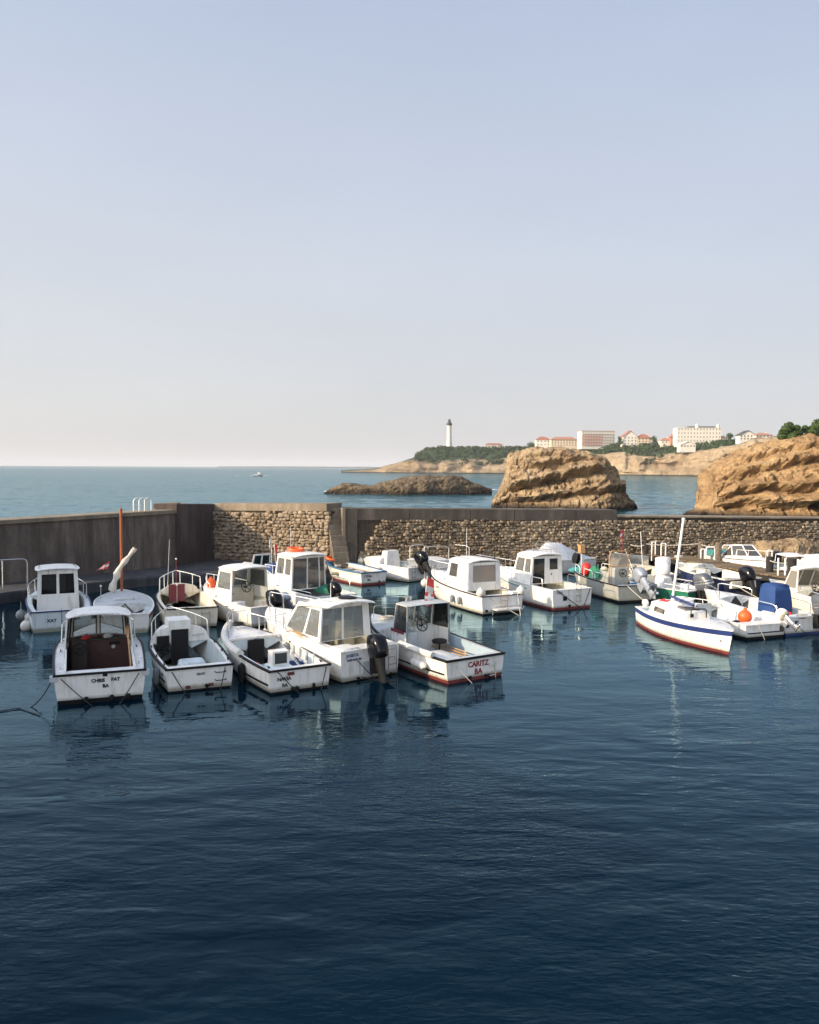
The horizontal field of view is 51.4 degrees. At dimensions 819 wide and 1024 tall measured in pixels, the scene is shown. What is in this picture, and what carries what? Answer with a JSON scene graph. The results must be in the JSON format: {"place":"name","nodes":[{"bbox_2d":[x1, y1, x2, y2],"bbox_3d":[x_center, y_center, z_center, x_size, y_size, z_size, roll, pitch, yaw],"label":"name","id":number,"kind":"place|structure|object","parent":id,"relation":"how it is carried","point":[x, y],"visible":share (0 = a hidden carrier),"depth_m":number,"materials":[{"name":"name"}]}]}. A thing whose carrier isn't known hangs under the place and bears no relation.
{"place":"outdoors","nodes":[
{"label":"outdoors","id":0,"kind":"place"},
{"bbox_2d":[218,466,379,467],"bbox_3d":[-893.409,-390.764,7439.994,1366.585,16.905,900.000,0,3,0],"label":"coast","id":1,"kind":"structure","parent":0,"point":[294,467],"depth_m":6990.61},
{"bbox_2d":[0,466,697,517],"bbox_3d":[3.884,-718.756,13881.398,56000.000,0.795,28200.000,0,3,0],"label":"sea","id":2,"kind":"structure","parent":0,"point":[26,491],"depth_m":249.36,"materials":[{"name":"liquid"}]},
{"bbox_2d":[324,474,491,494],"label":"sea rock","id":3,"kind":"object","parent":2,"relation":"in","point":[426,484],"visible":0.98,"depth_m":207.13,"materials":[{"name":"stone"}]},
{"bbox_2d":[341,437,776,475],"bbox_3d":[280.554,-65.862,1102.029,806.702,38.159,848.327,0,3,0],"label":"headland","id":4,"kind":"structure","parent":2,"relation":"in","point":[696,462],"depth_m":853.95,"materials":[{"name":"stone"}]},
{"bbox_2d":[447,419,451,446],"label":"lighthouse","id":5,"kind":"object","parent":4,"relation":"on","point":[449,433],"visible":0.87,"depth_m":1083.77,"materials":[{"name":"white"}]},
{"bbox_2d":[484,443,502,447],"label":"headland house","id":6,"kind":"structure","parent":4,"relation":"on","point":[492,444],"depth_m":1082.25,"materials":[{"name":"paint"}]},
{"bbox_2d":[535,436,548,447],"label":"villa","id":7,"kind":"object","parent":4,"relation":"on","point":[542,442],"visible":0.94,"depth_m":997.13,"materials":[{"name":"paint"}]},
{"bbox_2d":[549,436,576,449],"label":"villa","id":8,"kind":"object","parent":4,"relation":"on","point":[568,442],"visible":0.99,"depth_m":982.22,"materials":[{"name":"paint"}]},
{"bbox_2d":[414,436,775,465],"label":"headland scrub","id":9,"kind":"object","parent":4,"relation":"on","point":[611,448],"visible":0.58,"depth_m":1016.17,"materials":[{"name":"green plant"}]},
{"bbox_2d":[577,431,614,448],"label":"apartment block","id":10,"kind":"structure","parent":4,"relation":"on","point":[592,439],"depth_m":926.86,"materials":[{"name":"white concrete"}]},
{"bbox_2d":[620,430,637,447],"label":"villa","id":11,"kind":"object","parent":4,"relation":"on","point":[629,437],"visible":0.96,"depth_m":902.15,"materials":[{"name":"white paint"}]},
{"bbox_2d":[637,433,651,445],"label":"villa","id":12,"kind":"object","parent":4,"relation":"on","point":[643,438],"visible":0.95,"depth_m":902.26,"materials":[{"name":"paint"}]},
{"bbox_2d":[658,437,669,446],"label":"cottage","id":13,"kind":"structure","parent":4,"relation":"on","point":[663,441],"depth_m":877.49,"materials":[{"name":"paint"}]},
{"bbox_2d":[677,441,695,451],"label":"beach pavilion","id":14,"kind":"structure","parent":4,"relation":"on","point":[686,446],"depth_m":812.87,"materials":[{"name":"paint"}]},
{"bbox_2d":[673,424,720,446],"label":"grand hotel","id":15,"kind":"structure","parent":4,"relation":"on","point":[696,433],"depth_m":847.38,"materials":[{"name":"paint"}]},
{"bbox_2d":[735,430,754,443],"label":"timbered villa","id":16,"kind":"object","parent":4,"relation":"on","point":[744,436],"visible":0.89,"depth_m":767.50,"materials":[{"name":"paint"}]},
{"bbox_2d":[754,432,772,437],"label":"villa","id":17,"kind":"object","parent":4,"relation":"on","point":[765,435],"visible":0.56,"depth_m":762.47,"materials":[{"name":"paint"}]},
{"bbox_2d":[491,446,637,510],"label":"sea rock","id":18,"kind":"object","parent":2,"relation":"in","point":[550,477],"visible":0.97,"depth_m":132.82,"materials":[{"name":"stone"}]},
{"bbox_2d":[683,433,818,515],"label":"sea rock","id":19,"kind":"object","parent":2,"relation":"in","point":[775,477],"visible":0.94,"depth_m":112.41,"materials":[{"name":"stone"}]},
{"bbox_2d":[776,422,802,439],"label":"bush","id":20,"kind":"object","parent":19,"relation":"on","point":[788,430],"visible":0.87,"depth_m":115.85,"materials":[{"name":"green plant"}]},
{"bbox_2d":[800,425,814,433],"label":"bush","id":21,"kind":"object","parent":19,"relation":"on","point":[804,429],"visible":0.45,"depth_m":116.43,"materials":[{"name":"green plant"}]},
{"bbox_2d":[808,419,818,436],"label":"bush","id":22,"kind":"object","parent":19,"relation":"on","point":[815,431],"visible":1,"depth_m":114.41,"materials":[{"name":"green plant"}]},
{"bbox_2d":[0,565,818,1023],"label":"harbour water","id":23,"kind":"structure","parent":0,"point":[600,811],"depth_m":14.47,"materials":[{"name":"liquid"}]},
{"bbox_2d":[25,563,91,632],"bbox_3d":[-14.373,3.437,34.740,2.410,2.515,5.230,-1,3,-26],"label":"cabin boat","id":24,"kind":"object","parent":23,"relation":"on","point":[54,598],"visible":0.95,"depth_m":34.12,"materials":[{"name":"white paint"}]},
{"bbox_2d":[16,609,25,619],"bbox_3d":[-15.079,3.839,33.033,0.380,0.733,0.380,0,3,0],"label":"fender","id":25,"kind":"object","parent":24,"relation":"hanging from","point":[20,614],"visible":0.98,"depth_m":32.92,"materials":[{"name":"plastic"}]},
{"bbox_2d":[20,619,30,630],"bbox_3d":[-14.687,4.202,32.605,0.420,0.779,0.420,0,3,0],"label":"fender","id":26,"kind":"object","parent":24,"relation":"hanging from","point":[25,624],"visible":0.94,"depth_m":32.48,"materials":[{"name":"plastic"}]},
{"bbox_2d":[49,604,148,705],"bbox_3d":[-9.267,4.055,25.411,2.520,2.309,5.970,-1,3,-21],"label":"fishing boat","id":27,"kind":"object","parent":23,"relation":"on","point":[95,667],"visible":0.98,"depth_m":25.07,"materials":[{"name":"plastic"}]},
{"bbox_2d":[60,679,91,705],"bbox_3d":[-8.718,4.750,22.322,0.872,0.770,0.026,0,3,0],"label":"mooring rope","id":28,"kind":"object","parent":27,"relation":"attached to","point":[75,692],"visible":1,"depth_m":22.31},
{"bbox_2d":[80,634,90,639],"bbox_3d":[-9.904,3.796,26.104,0.262,0.128,0.652,0,3,0],"label":"cloth bundle","id":29,"kind":"object","parent":27,"relation":"on","point":[85,636],"visible":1,"depth_m":25.94,"materials":[{"name":"red fabric"}]},
{"bbox_2d":[103,633,112,637],"bbox_3d":[-9.310,3.793,26.324,0.263,0.116,0.494,0,3,0],"label":"cloth bundle","id":30,"kind":"object","parent":27,"relation":"on","point":[107,635],"visible":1,"depth_m":26.21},
{"bbox_2d":[124,626,131,666],"bbox_3d":[-8.115,3.975,24.644,0.140,0.938,2.506,-1,3,-21],"label":"oar","id":31,"kind":"object","parent":27,"relation":"on","point":[127,630],"visible":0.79,"depth_m":25.11,"materials":[{"name":"brown wood"}]},
{"bbox_2d":[119,673,138,703],"bbox_3d":[-7.506,4.733,22.779,0.025,0.767,0.630,3,4,40],"label":"mooring rope","id":32,"kind":"object","parent":27,"relation":"attached to","point":[129,689],"visible":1,"depth_m":22.78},
{"bbox_2d":[93,508,153,632],"bbox_3d":[-11.519,2.324,34.246,2.310,4.820,5.030,-1,3,-21],"label":"sailing dinghy","id":33,"kind":"object","parent":23,"relation":"on","point":[139,606],"visible":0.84,"depth_m":34.14,"materials":[{"name":"white paint"}]},
{"bbox_2d":[0,559,346,603],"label":"quay platform","id":34,"kind":"structure","parent":23,"relation":"in","point":[13,592],"depth_m":45.08,"materials":[{"name":"concrete"}]},
{"bbox_2d":[0,558,27,588],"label":"handrail","id":35,"kind":"object","parent":34,"relation":"on","point":[2,560],"visible":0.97,"depth_m":40.31,"materials":[{"name":"metal"}]},
{"bbox_2d":[0,509,176,583],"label":"sea wall","id":36,"kind":"structure","parent":34,"relation":"on","point":[84,542],"depth_m":45.28,"materials":[{"name":"concrete"}]},
{"bbox_2d":[133,497,151,510],"bbox_3d":[-15.176,-0.444,48.375,0.069,0.784,1.208,3,4,39],"label":"ladder rail","id":37,"kind":"object","parent":36,"relation":"on","point":[144,503],"visible":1,"depth_m":48.43,"materials":[{"name":"metal"}]},
{"bbox_2d":[155,504,214,565],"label":"sea wall","id":38,"kind":"structure","parent":34,"relation":"on","point":[194,534],"depth_m":51.12,"materials":[{"name":"grey concrete"}]},
{"bbox_2d":[153,502,185,507],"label":"masonry block","id":39,"kind":"structure","parent":38,"relation":"on","point":[169,503],"depth_m":50.66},
{"bbox_2d":[213,502,341,565],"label":"stone wall","id":40,"kind":"structure","parent":34,"relation":"on","point":[244,531],"depth_m":51.43,"materials":[{"name":"stone"}]},
{"bbox_2d":[329,508,348,567],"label":"stone stairs","id":41,"kind":"structure","parent":34,"relation":"on","point":[338,552],"depth_m":49.44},
{"bbox_2d":[339,507,818,566],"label":"stone wall","id":42,"kind":"structure","parent":34,"relation":"on","point":[507,533],"depth_m":52.95,"materials":[{"name":"stone"}]},
{"bbox_2d":[155,540,218,627],"bbox_3d":[-9.483,2.994,35.613,2.256,3.501,5.684,-1,3,-21],"label":"motorboat","id":43,"kind":"object","parent":23,"relation":"on","point":[183,596],"visible":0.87,"depth_m":36.19,"materials":[{"name":"white paint"}]},
{"bbox_2d":[169,584,184,601],"bbox_3d":[-9.930,3.441,36.310,0.660,0.730,0.045,-1,3,-21],"label":"hatch door","id":44,"kind":"structure","parent":43,"relation":"in","point":[176,593],"depth_m":36.29,"materials":[{"name":"red paint"}]},
{"bbox_2d":[148,606,233,692],"bbox_3d":[-6.982,4.230,26.322,2.122,1.889,5.382,-1,3,-25],"label":"motorboat","id":45,"kind":"object","parent":23,"relation":"on","point":[187,653],"visible":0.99,"depth_m":26.36,"materials":[{"name":"white paint"}]},
{"bbox_2d":[153,662,159,686],"bbox_3d":[-7.227,4.635,24.291,0.200,0.690,0.200,0,3,0],"label":"fender","id":46,"kind":"object","parent":45,"relation":"hanging from","point":[156,676],"visible":1,"depth_m":24.22,"materials":[{"name":"plastic"}]},
{"bbox_2d":[171,629,188,663],"bbox_3d":[-7.207,4.213,26.715,0.520,1.080,0.060,-1,3,-25],"label":"cabin door","id":47,"kind":"structure","parent":45,"relation":"in","point":[179,637],"depth_m":26.67,"materials":[{"name":"plastic"}]},
{"bbox_2d":[203,563,294,627],"bbox_3d":[-6.836,3.501,35.244,2.260,2.654,6.067,-3,4,-44],"label":"fishing boat","id":48,"kind":"object","parent":23,"relation":"on","point":[251,594],"visible":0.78,"depth_m":34.78,"materials":[{"name":"white paint"}]},
{"bbox_2d":[207,577,215,587],"bbox_3d":[-8.497,3.024,36.442,0.440,0.506,0.429,0,3,0],"label":"marker buoy","id":49,"kind":"object","parent":48,"relation":"on","point":[211,581],"visible":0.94,"depth_m":36.30,"materials":[{"name":"orange plastic"}]},
{"bbox_2d":[242,536,276,579],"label":"motorboat","id":50,"kind":"object","parent":23,"relation":"on","point":[261,559],"visible":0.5,"depth_m":46.77,"materials":[{"name":"white paint"}]},
{"bbox_2d":[221,608,330,694],"bbox_3d":[-4.563,4.283,26.334,2.191,1.808,5.770,-1,3,-31],"label":"fishing boat","id":51,"kind":"object","parent":23,"relation":"on","point":[249,645],"visible":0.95,"depth_m":25.05,"materials":[{"name":"white paint"}]},
{"bbox_2d":[232,622,243,625],"bbox_3d":[-5.621,3.672,27.928,0.398,0.145,0.328,0,3,0],"label":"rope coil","id":52,"kind":"object","parent":51,"relation":"on","point":[238,623],"visible":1,"depth_m":27.82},
{"bbox_2d":[238,658,244,682],"bbox_3d":[-4.904,4.631,24.855,0.220,0.759,0.220,0,3,0],"label":"fender","id":53,"kind":"object","parent":51,"relation":"hanging from","point":[241,672],"visible":1,"depth_m":24.77,"materials":[{"name":"black rubber"}]},
{"bbox_2d":[278,672,299,693],"bbox_3d":[-3.330,4.766,23.619,0.659,0.678,0.025,0,3,-6],"label":"mooring rope","id":54,"kind":"object","parent":51,"relation":"attached to","point":[288,682],"visible":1,"depth_m":23.61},
{"bbox_2d":[289,657,303,665],"bbox_3d":[-3.508,4.606,25.862,0.652,0.424,0.450,0,3,0],"label":"tarpaulin","id":55,"kind":"object","parent":51,"relation":"in","point":[292,662],"visible":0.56,"depth_m":25.75,"materials":[{"name":"blue fabric"}]},
{"bbox_2d":[265,527,356,605],"bbox_3d":[-4.685,2.633,38.523,2.310,3.830,7.147,-2,4,-41],"label":"fishing boat","id":56,"kind":"object","parent":23,"relation":"on","point":[301,574],"visible":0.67,"depth_m":38.28,"materials":[{"name":"white paint"}]},
{"bbox_2d":[287,546,304,551],"bbox_3d":[-5.222,1.714,39.096,0.830,0.150,0.830,5,6,0],"label":"lifebuoy","id":57,"kind":"object","parent":56,"relation":"on","point":[295,549],"visible":1,"depth_m":38.84,"materials":[{"name":"orange plastic"}]},
{"bbox_2d":[314,584,328,592],"bbox_3d":[-3.743,3.456,38.575,1.164,0.391,0.553,0,3,0],"label":"fishing net","id":58,"kind":"object","parent":56,"relation":"on","point":[322,588],"visible":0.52,"depth_m":38.41,"materials":[{"name":"fabric"}]},
{"bbox_2d":[265,583,399,683],"bbox_3d":[-2.715,3.788,27.314,2.355,3.206,7.237,-2,4,-39],"label":"cabin cruiser","id":59,"kind":"object","parent":23,"relation":"on","point":[335,632],"visible":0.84,"depth_m":26.24,"materials":[{"name":"white paint"}]},
{"bbox_2d":[283,634,289,652],"bbox_3d":[-3.877,4.200,26.821,0.240,0.741,0.240,0,3,0],"label":"fender","id":60,"kind":"object","parent":59,"relation":"hanging from","point":[286,644],"visible":0.59,"depth_m":26.76,"materials":[{"name":"plastic"}]},
{"bbox_2d":[327,560,386,585],"bbox_3d":[-3.310,3.493,47.734,2.089,1.166,4.970,-2,4,-35],"label":"rowing boat","id":61,"kind":"object","parent":23,"relation":"on","point":[375,575],"visible":0.84,"depth_m":46.12,"materials":[{"name":"white paint"}]},
{"bbox_2d":[363,547,437,581],"bbox_3d":[-0.600,3.063,48.392,6.131,1.985,2.060,3,4,44],"label":"motorboat","id":62,"kind":"object","parent":23,"relation":"on","point":[389,561],"visible":0.77,"depth_m":47.37,"materials":[{"name":"white paint"}]},
{"bbox_2d":[400,561,447,570],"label":"motorboat","id":63,"kind":"object","parent":23,"relation":"on","point":[445,568],"visible":0.13,"depth_m":48.71,"materials":[{"name":"white plastic"}]},
{"bbox_2d":[369,576,504,683],"bbox_3d":[0.288,3.624,27.720,2.509,3.031,6.082,-2,4,-34],"label":"fishing boat","id":64,"kind":"object","parent":23,"relation":"on","point":[479,660],"visible":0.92,"depth_m":27.04,"materials":[{"name":"white paint"}]},
{"bbox_2d":[379,615,393,619],"bbox_3d":[-0.782,3.607,29.105,0.505,0.145,0.414,0,3,0],"label":"rope coil","id":65,"kind":"object","parent":64,"relation":"on","point":[386,617],"visible":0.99,"depth_m":28.95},
{"bbox_2d":[408,618,426,626],"bbox_3d":[0.239,3.616,27.989,0.712,0.250,0.151,-1,3,-27],"label":"fishing net","id":66,"kind":"object","parent":64,"relation":"hanging from","point":[412,622],"visible":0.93,"depth_m":27.96,"materials":[{"name":"fabric"}]},
{"bbox_2d":[410,652,426,669],"bbox_3d":[0.267,4.506,25.633,0.260,0.411,0.809,-1,3,-30],"label":"fender","id":67,"kind":"object","parent":64,"relation":"hanging from","point":[418,663],"visible":1,"depth_m":25.48,"materials":[{"name":"plastic"}]},
{"bbox_2d":[431,646,462,656],"bbox_3d":[1.243,4.495,27.465,0.140,0.068,2.155,-1,3,-30],"label":"oar","id":68,"kind":"object","parent":64,"relation":"in","point":[446,650],"visible":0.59,"depth_m":27.52,"materials":[{"name":"brown wood"}]},
{"bbox_2d":[432,643,466,655],"bbox_3d":[1.265,4.430,27.537,0.140,0.046,2.052,-1,3,-31],"label":"oar","id":69,"kind":"object","parent":64,"relation":"in","point":[449,649],"visible":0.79,"depth_m":27.41,"materials":[{"name":"brown wood"}]},
{"bbox_2d":[407,544,469,567],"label":"motorboat","id":70,"kind":"object","parent":23,"relation":"on","point":[411,561],"visible":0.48,"depth_m":48.71,"materials":[{"name":"plastic"}]},
{"bbox_2d":[430,530,522,614],"bbox_3d":[2.661,2.622,39.400,2.300,3.840,6.850,-1,3,-27],"label":"cabin cruiser","id":71,"kind":"object","parent":23,"relation":"on","point":[465,578],"visible":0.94,"depth_m":38.23,"materials":[{"name":"white plastic"}]},
{"bbox_2d":[421,571,425,586],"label":"fender","id":72,"kind":"object","parent":71,"relation":"hanging from","point":[423,582],"visible":0.88,"depth_m":41.83,"materials":[{"name":"plastic"}]},
{"bbox_2d":[476,587,484,597],"bbox_3d":[3.047,3.452,36.462,0.380,0.443,0.380,0,3,0],"label":"fender","id":73,"kind":"object","parent":71,"relation":"hanging from","point":[480,592],"visible":1,"depth_m":36.33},
{"bbox_2d":[516,585,524,594],"bbox_3d":[4.883,3.445,37.354,0.400,0.466,0.400,0,3,0],"label":"fender","id":74,"kind":"object","parent":71,"relation":"hanging from","point":[520,589],"visible":1,"depth_m":37.22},
{"bbox_2d":[496,548,591,609],"bbox_3d":[5.885,3.107,41.020,2.350,2.738,6.584,-1,3,-26],"label":"cabin cruiser","id":75,"kind":"object","parent":23,"relation":"on","point":[536,574],"visible":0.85,"depth_m":39.72,"materials":[{"name":"white plastic"}]},
{"bbox_2d":[535,541,596,574],"bbox_3d":[8.927,2.830,51.340,5.230,2.246,2.160,-2,4,-41],"label":"motorboat","id":76,"kind":"object","parent":23,"relation":"on","point":[567,553],"visible":0.32,"depth_m":50.61,"materials":[{"name":"plastic"}]},
{"bbox_2d":[572,550,658,602],"bbox_3d":[10.080,3.144,42.449,2.360,2.559,7.640,-1,3,-17],"label":"fishing boat","id":77,"kind":"object","parent":23,"relation":"on","point":[611,584],"visible":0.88,"depth_m":41.03,"materials":[{"name":"grey paint"}]},
{"bbox_2d":[568,565,580,572],"bbox_3d":[9.152,2.992,44.861,1.513,0.342,1.086,0,3,0],"label":"fishing net","id":78,"kind":"object","parent":77,"relation":"on","point":[572,569],"visible":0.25,"depth_m":44.58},
{"bbox_2d":[578,545,584,552],"bbox_3d":[8.965,1.927,44.355,0.260,0.420,0.300,-1,3,-17],"label":"bait box","id":79,"kind":"object","parent":77,"relation":"on","point":[581,548],"visible":1,"depth_m":44.22,"materials":[{"name":"brown wood"}]},
{"bbox_2d":[581,562,590,575],"bbox_3d":[9.010,2.902,43.383,0.540,0.688,0.526,0,3,0],"label":"marker buoy","id":80,"kind":"object","parent":77,"relation":"in","point":[586,565],"visible":0.94,"depth_m":43.20,"materials":[{"name":"red plastic"}]},
{"bbox_2d":[589,565,600,577],"bbox_3d":[9.364,2.980,42.965,0.635,0.666,0.466,1,3,12],"label":"fishing net","id":81,"kind":"object","parent":77,"relation":"hanging from","point":[594,568],"visible":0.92,"depth_m":42.82,"materials":[{"name":"fabric"}]},
{"bbox_2d":[610,529,677,583],"bbox_3d":[12.151,2.744,45.049,2.360,3.452,6.784,0,3,-9],"label":"motorboat","id":82,"kind":"object","parent":23,"relation":"on","point":[661,568],"visible":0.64,"depth_m":45.54,"materials":[{"name":"white plastic"}]},
{"bbox_2d":[644,540,648,555],"bbox_3d":[14.919,3.412,53.747,0.320,3.338,0.304,0,3,0],"label":"mooring pile","id":83,"kind":"object","parent":23,"relation":"in","point":[646,548],"visible":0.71,"depth_m":53.56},
{"bbox_2d":[656,542,660,555],"bbox_3d":[15.464,3.501,52.850,0.380,3.258,0.361,0,3,0],"label":"mooring pile","id":84,"kind":"object","parent":23,"relation":"in","point":[658,546],"visible":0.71,"depth_m":52.64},
{"bbox_2d":[647,543,697,545],"bbox_3d":[16.287,1.982,52.467,3.298,0.208,0.054,1,3,7],"label":"mooring rope","id":85,"kind":"object","parent":84,"relation":"attached to","point":[672,545],"visible":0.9,"depth_m":52.47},
{"bbox_2d":[628,573,713,603],"bbox_3d":[12.429,3.817,41.320,2.060,2.220,6.489,-2,4,-36],"label":"motorboat","id":86,"kind":"object","parent":23,"relation":"on","point":[701,580],"visible":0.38,"depth_m":39.53,"materials":[{"name":"green paint"}]},
{"bbox_2d":[635,518,733,654],"bbox_3d":[10.327,2.620,31.979,2.040,4.701,6.901,0,3,-10],"label":"sailboat","id":87,"kind":"object","parent":23,"relation":"on","point":[690,624],"visible":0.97,"depth_m":31.02,"materials":[{"name":"white paint"}]},
{"bbox_2d":[668,596,694,604],"bbox_3d":[10.520,3.410,32.863,0.947,0.307,0.941,3,4,39],"label":"sail bundle","id":88,"kind":"object","parent":87,"relation":"on","point":[673,601],"visible":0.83,"depth_m":32.65,"materials":[{"name":"fabric"}]},
{"bbox_2d":[698,541,703,557],"bbox_3d":[17.702,3.477,51.747,0.400,3.446,0.380,0,3,0],"label":"mooring pile","id":89,"kind":"object","parent":23,"relation":"in","point":[700,546],"visible":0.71,"depth_m":51.53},
{"bbox_2d":[635,551,786,580],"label":"jetty","id":90,"kind":"object","parent":23,"relation":"in","point":[762,573],"visible":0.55,"depth_m":47.90,"materials":[{"name":"brown wood"}]},
{"bbox_2d":[651,542,655,560],"bbox_3d":[15.257,2.447,53.196,0.298,1.192,0.090,0,3,0],"label":"jetty ladder","id":91,"kind":"object","parent":90,"relation":"attached to","point":[652,549],"visible":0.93,"depth_m":53.16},
{"bbox_2d":[705,547,714,559],"bbox_3d":[17.960,2.483,50.794,0.613,0.846,0.090,0,3,0],"label":"hoop rail","id":92,"kind":"object","parent":90,"relation":"on","point":[706,552],"visible":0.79,"depth_m":50.77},
{"bbox_2d":[777,558,785,574],"bbox_3d":[18.845,3.179,43.119,0.434,1.694,0.090,0,3,0],"label":"jetty ladder","id":93,"kind":"object","parent":90,"relation":"attached to","point":[778,569],"visible":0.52,"depth_m":43.08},
{"bbox_2d":[715,542,721,560],"bbox_3d":[18.352,3.527,50.648,0.400,3.469,0.380,0,3,0],"label":"mooring pile","id":94,"kind":"object","parent":23,"relation":"in","point":[718,551],"visible":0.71,"depth_m":50.44,"materials":[{"name":"wood"}]},
{"bbox_2d":[678,560,761,597],"bbox_3d":[14.868,3.460,41.184,2.420,2.113,5.867,-1,3,-22],"label":"motorboat","id":95,"kind":"object","parent":23,"relation":"on","point":[744,576],"visible":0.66,"depth_m":39.90,"materials":[{"name":"blue paint"}]},
{"bbox_2d":[698,564,712,567],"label":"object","id":96,"kind":"structure","parent":95,"relation":"in","point":[700,565],"depth_m":41.91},
{"bbox_2d":[676,596,801,639],"bbox_3d":[12.493,4.206,33.703,2.100,1.377,6.105,-1,3,-21],"label":"motorboat","id":97,"kind":"object","parent":23,"relation":"on","point":[770,628],"visible":0.41,"depth_m":31.86,"materials":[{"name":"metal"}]},
{"bbox_2d":[696,603,711,615],"bbox_3d":[12.045,4.051,34.863,0.760,0.600,0.050,-1,3,-21],"label":"cabin door","id":98,"kind":"structure","parent":97,"relation":"in","point":[708,606],"depth_m":34.89,"materials":[{"name":"plastic"}]},
{"bbox_2d":[738,608,751,621],"bbox_3d":[12.947,4.001,32.850,0.540,0.621,0.526,0,3,0],"label":"marker buoy","id":99,"kind":"object","parent":97,"relation":"in","point":[744,614],"visible":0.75,"depth_m":32.67,"materials":[{"name":"orange plastic"}]},
{"bbox_2d":[707,545,774,581],"bbox_3d":[19.748,2.986,50.168,2.340,2.175,6.620,0,3,-5],"label":"speedboat","id":100,"kind":"object","parent":23,"relation":"on","point":[750,555],"visible":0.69,"depth_m":49.35,"materials":[{"name":"white plastic"}]},
{"bbox_2d":[704,582,818,635],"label":"motorboat","id":101,"kind":"object","parent":23,"relation":"on","point":[771,600],"visible":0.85,"depth_m":33.59,"materials":[{"name":"blue paint"}]},
{"bbox_2d":[765,556,773,582],"bbox_3d":[18.819,3.945,44.561,0.400,3.273,0.380,0,3,0],"label":"mooring pile","id":102,"kind":"object","parent":23,"relation":"in","point":[769,566],"visible":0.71,"depth_m":44.35,"materials":[{"name":"wood"}]},
{"bbox_2d":[750,538,818,562],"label":"bedrock ledge","id":103,"kind":"object","parent":23,"relation":"in","point":[791,545],"visible":0.48,"depth_m":55.71,"materials":[{"name":"stone"}]},
{"bbox_2d":[787,558,796,575],"bbox_3d":[19.314,3.995,43.062,0.480,3.336,0.457,0,3,0],"label":"mooring pile","id":104,"kind":"object","parent":23,"relation":"in","point":[791,562],"visible":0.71,"depth_m":42.84,"materials":[{"name":"wood"}]},
{"bbox_2d":[769,565,818,611],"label":"motorboat","id":105,"kind":"object","parent":23,"relation":"on","point":[802,581],"visible":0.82,"depth_m":37.67,"materials":[{"name":"white plastic"}]},
{"bbox_2d":[773,551,818,571],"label":"motorboat","id":106,"kind":"object","parent":23,"relation":"on","point":[777,554],"visible":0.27,"depth_m":46.91,"materials":[{"name":"white plastic"}]},
{"bbox_2d":[781,554,818,573],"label":"motorboat","id":107,"kind":"object","parent":23,"relation":"on","point":[810,559],"visible":0.17,"depth_m":45.15,"materials":[{"name":"white plastic"}]},
{"bbox_2d":[0,0,818,466],"label":"sky","id":108,"kind":"structure","parent":0,"point":[306,233],"materials":[{"name":"blue"}]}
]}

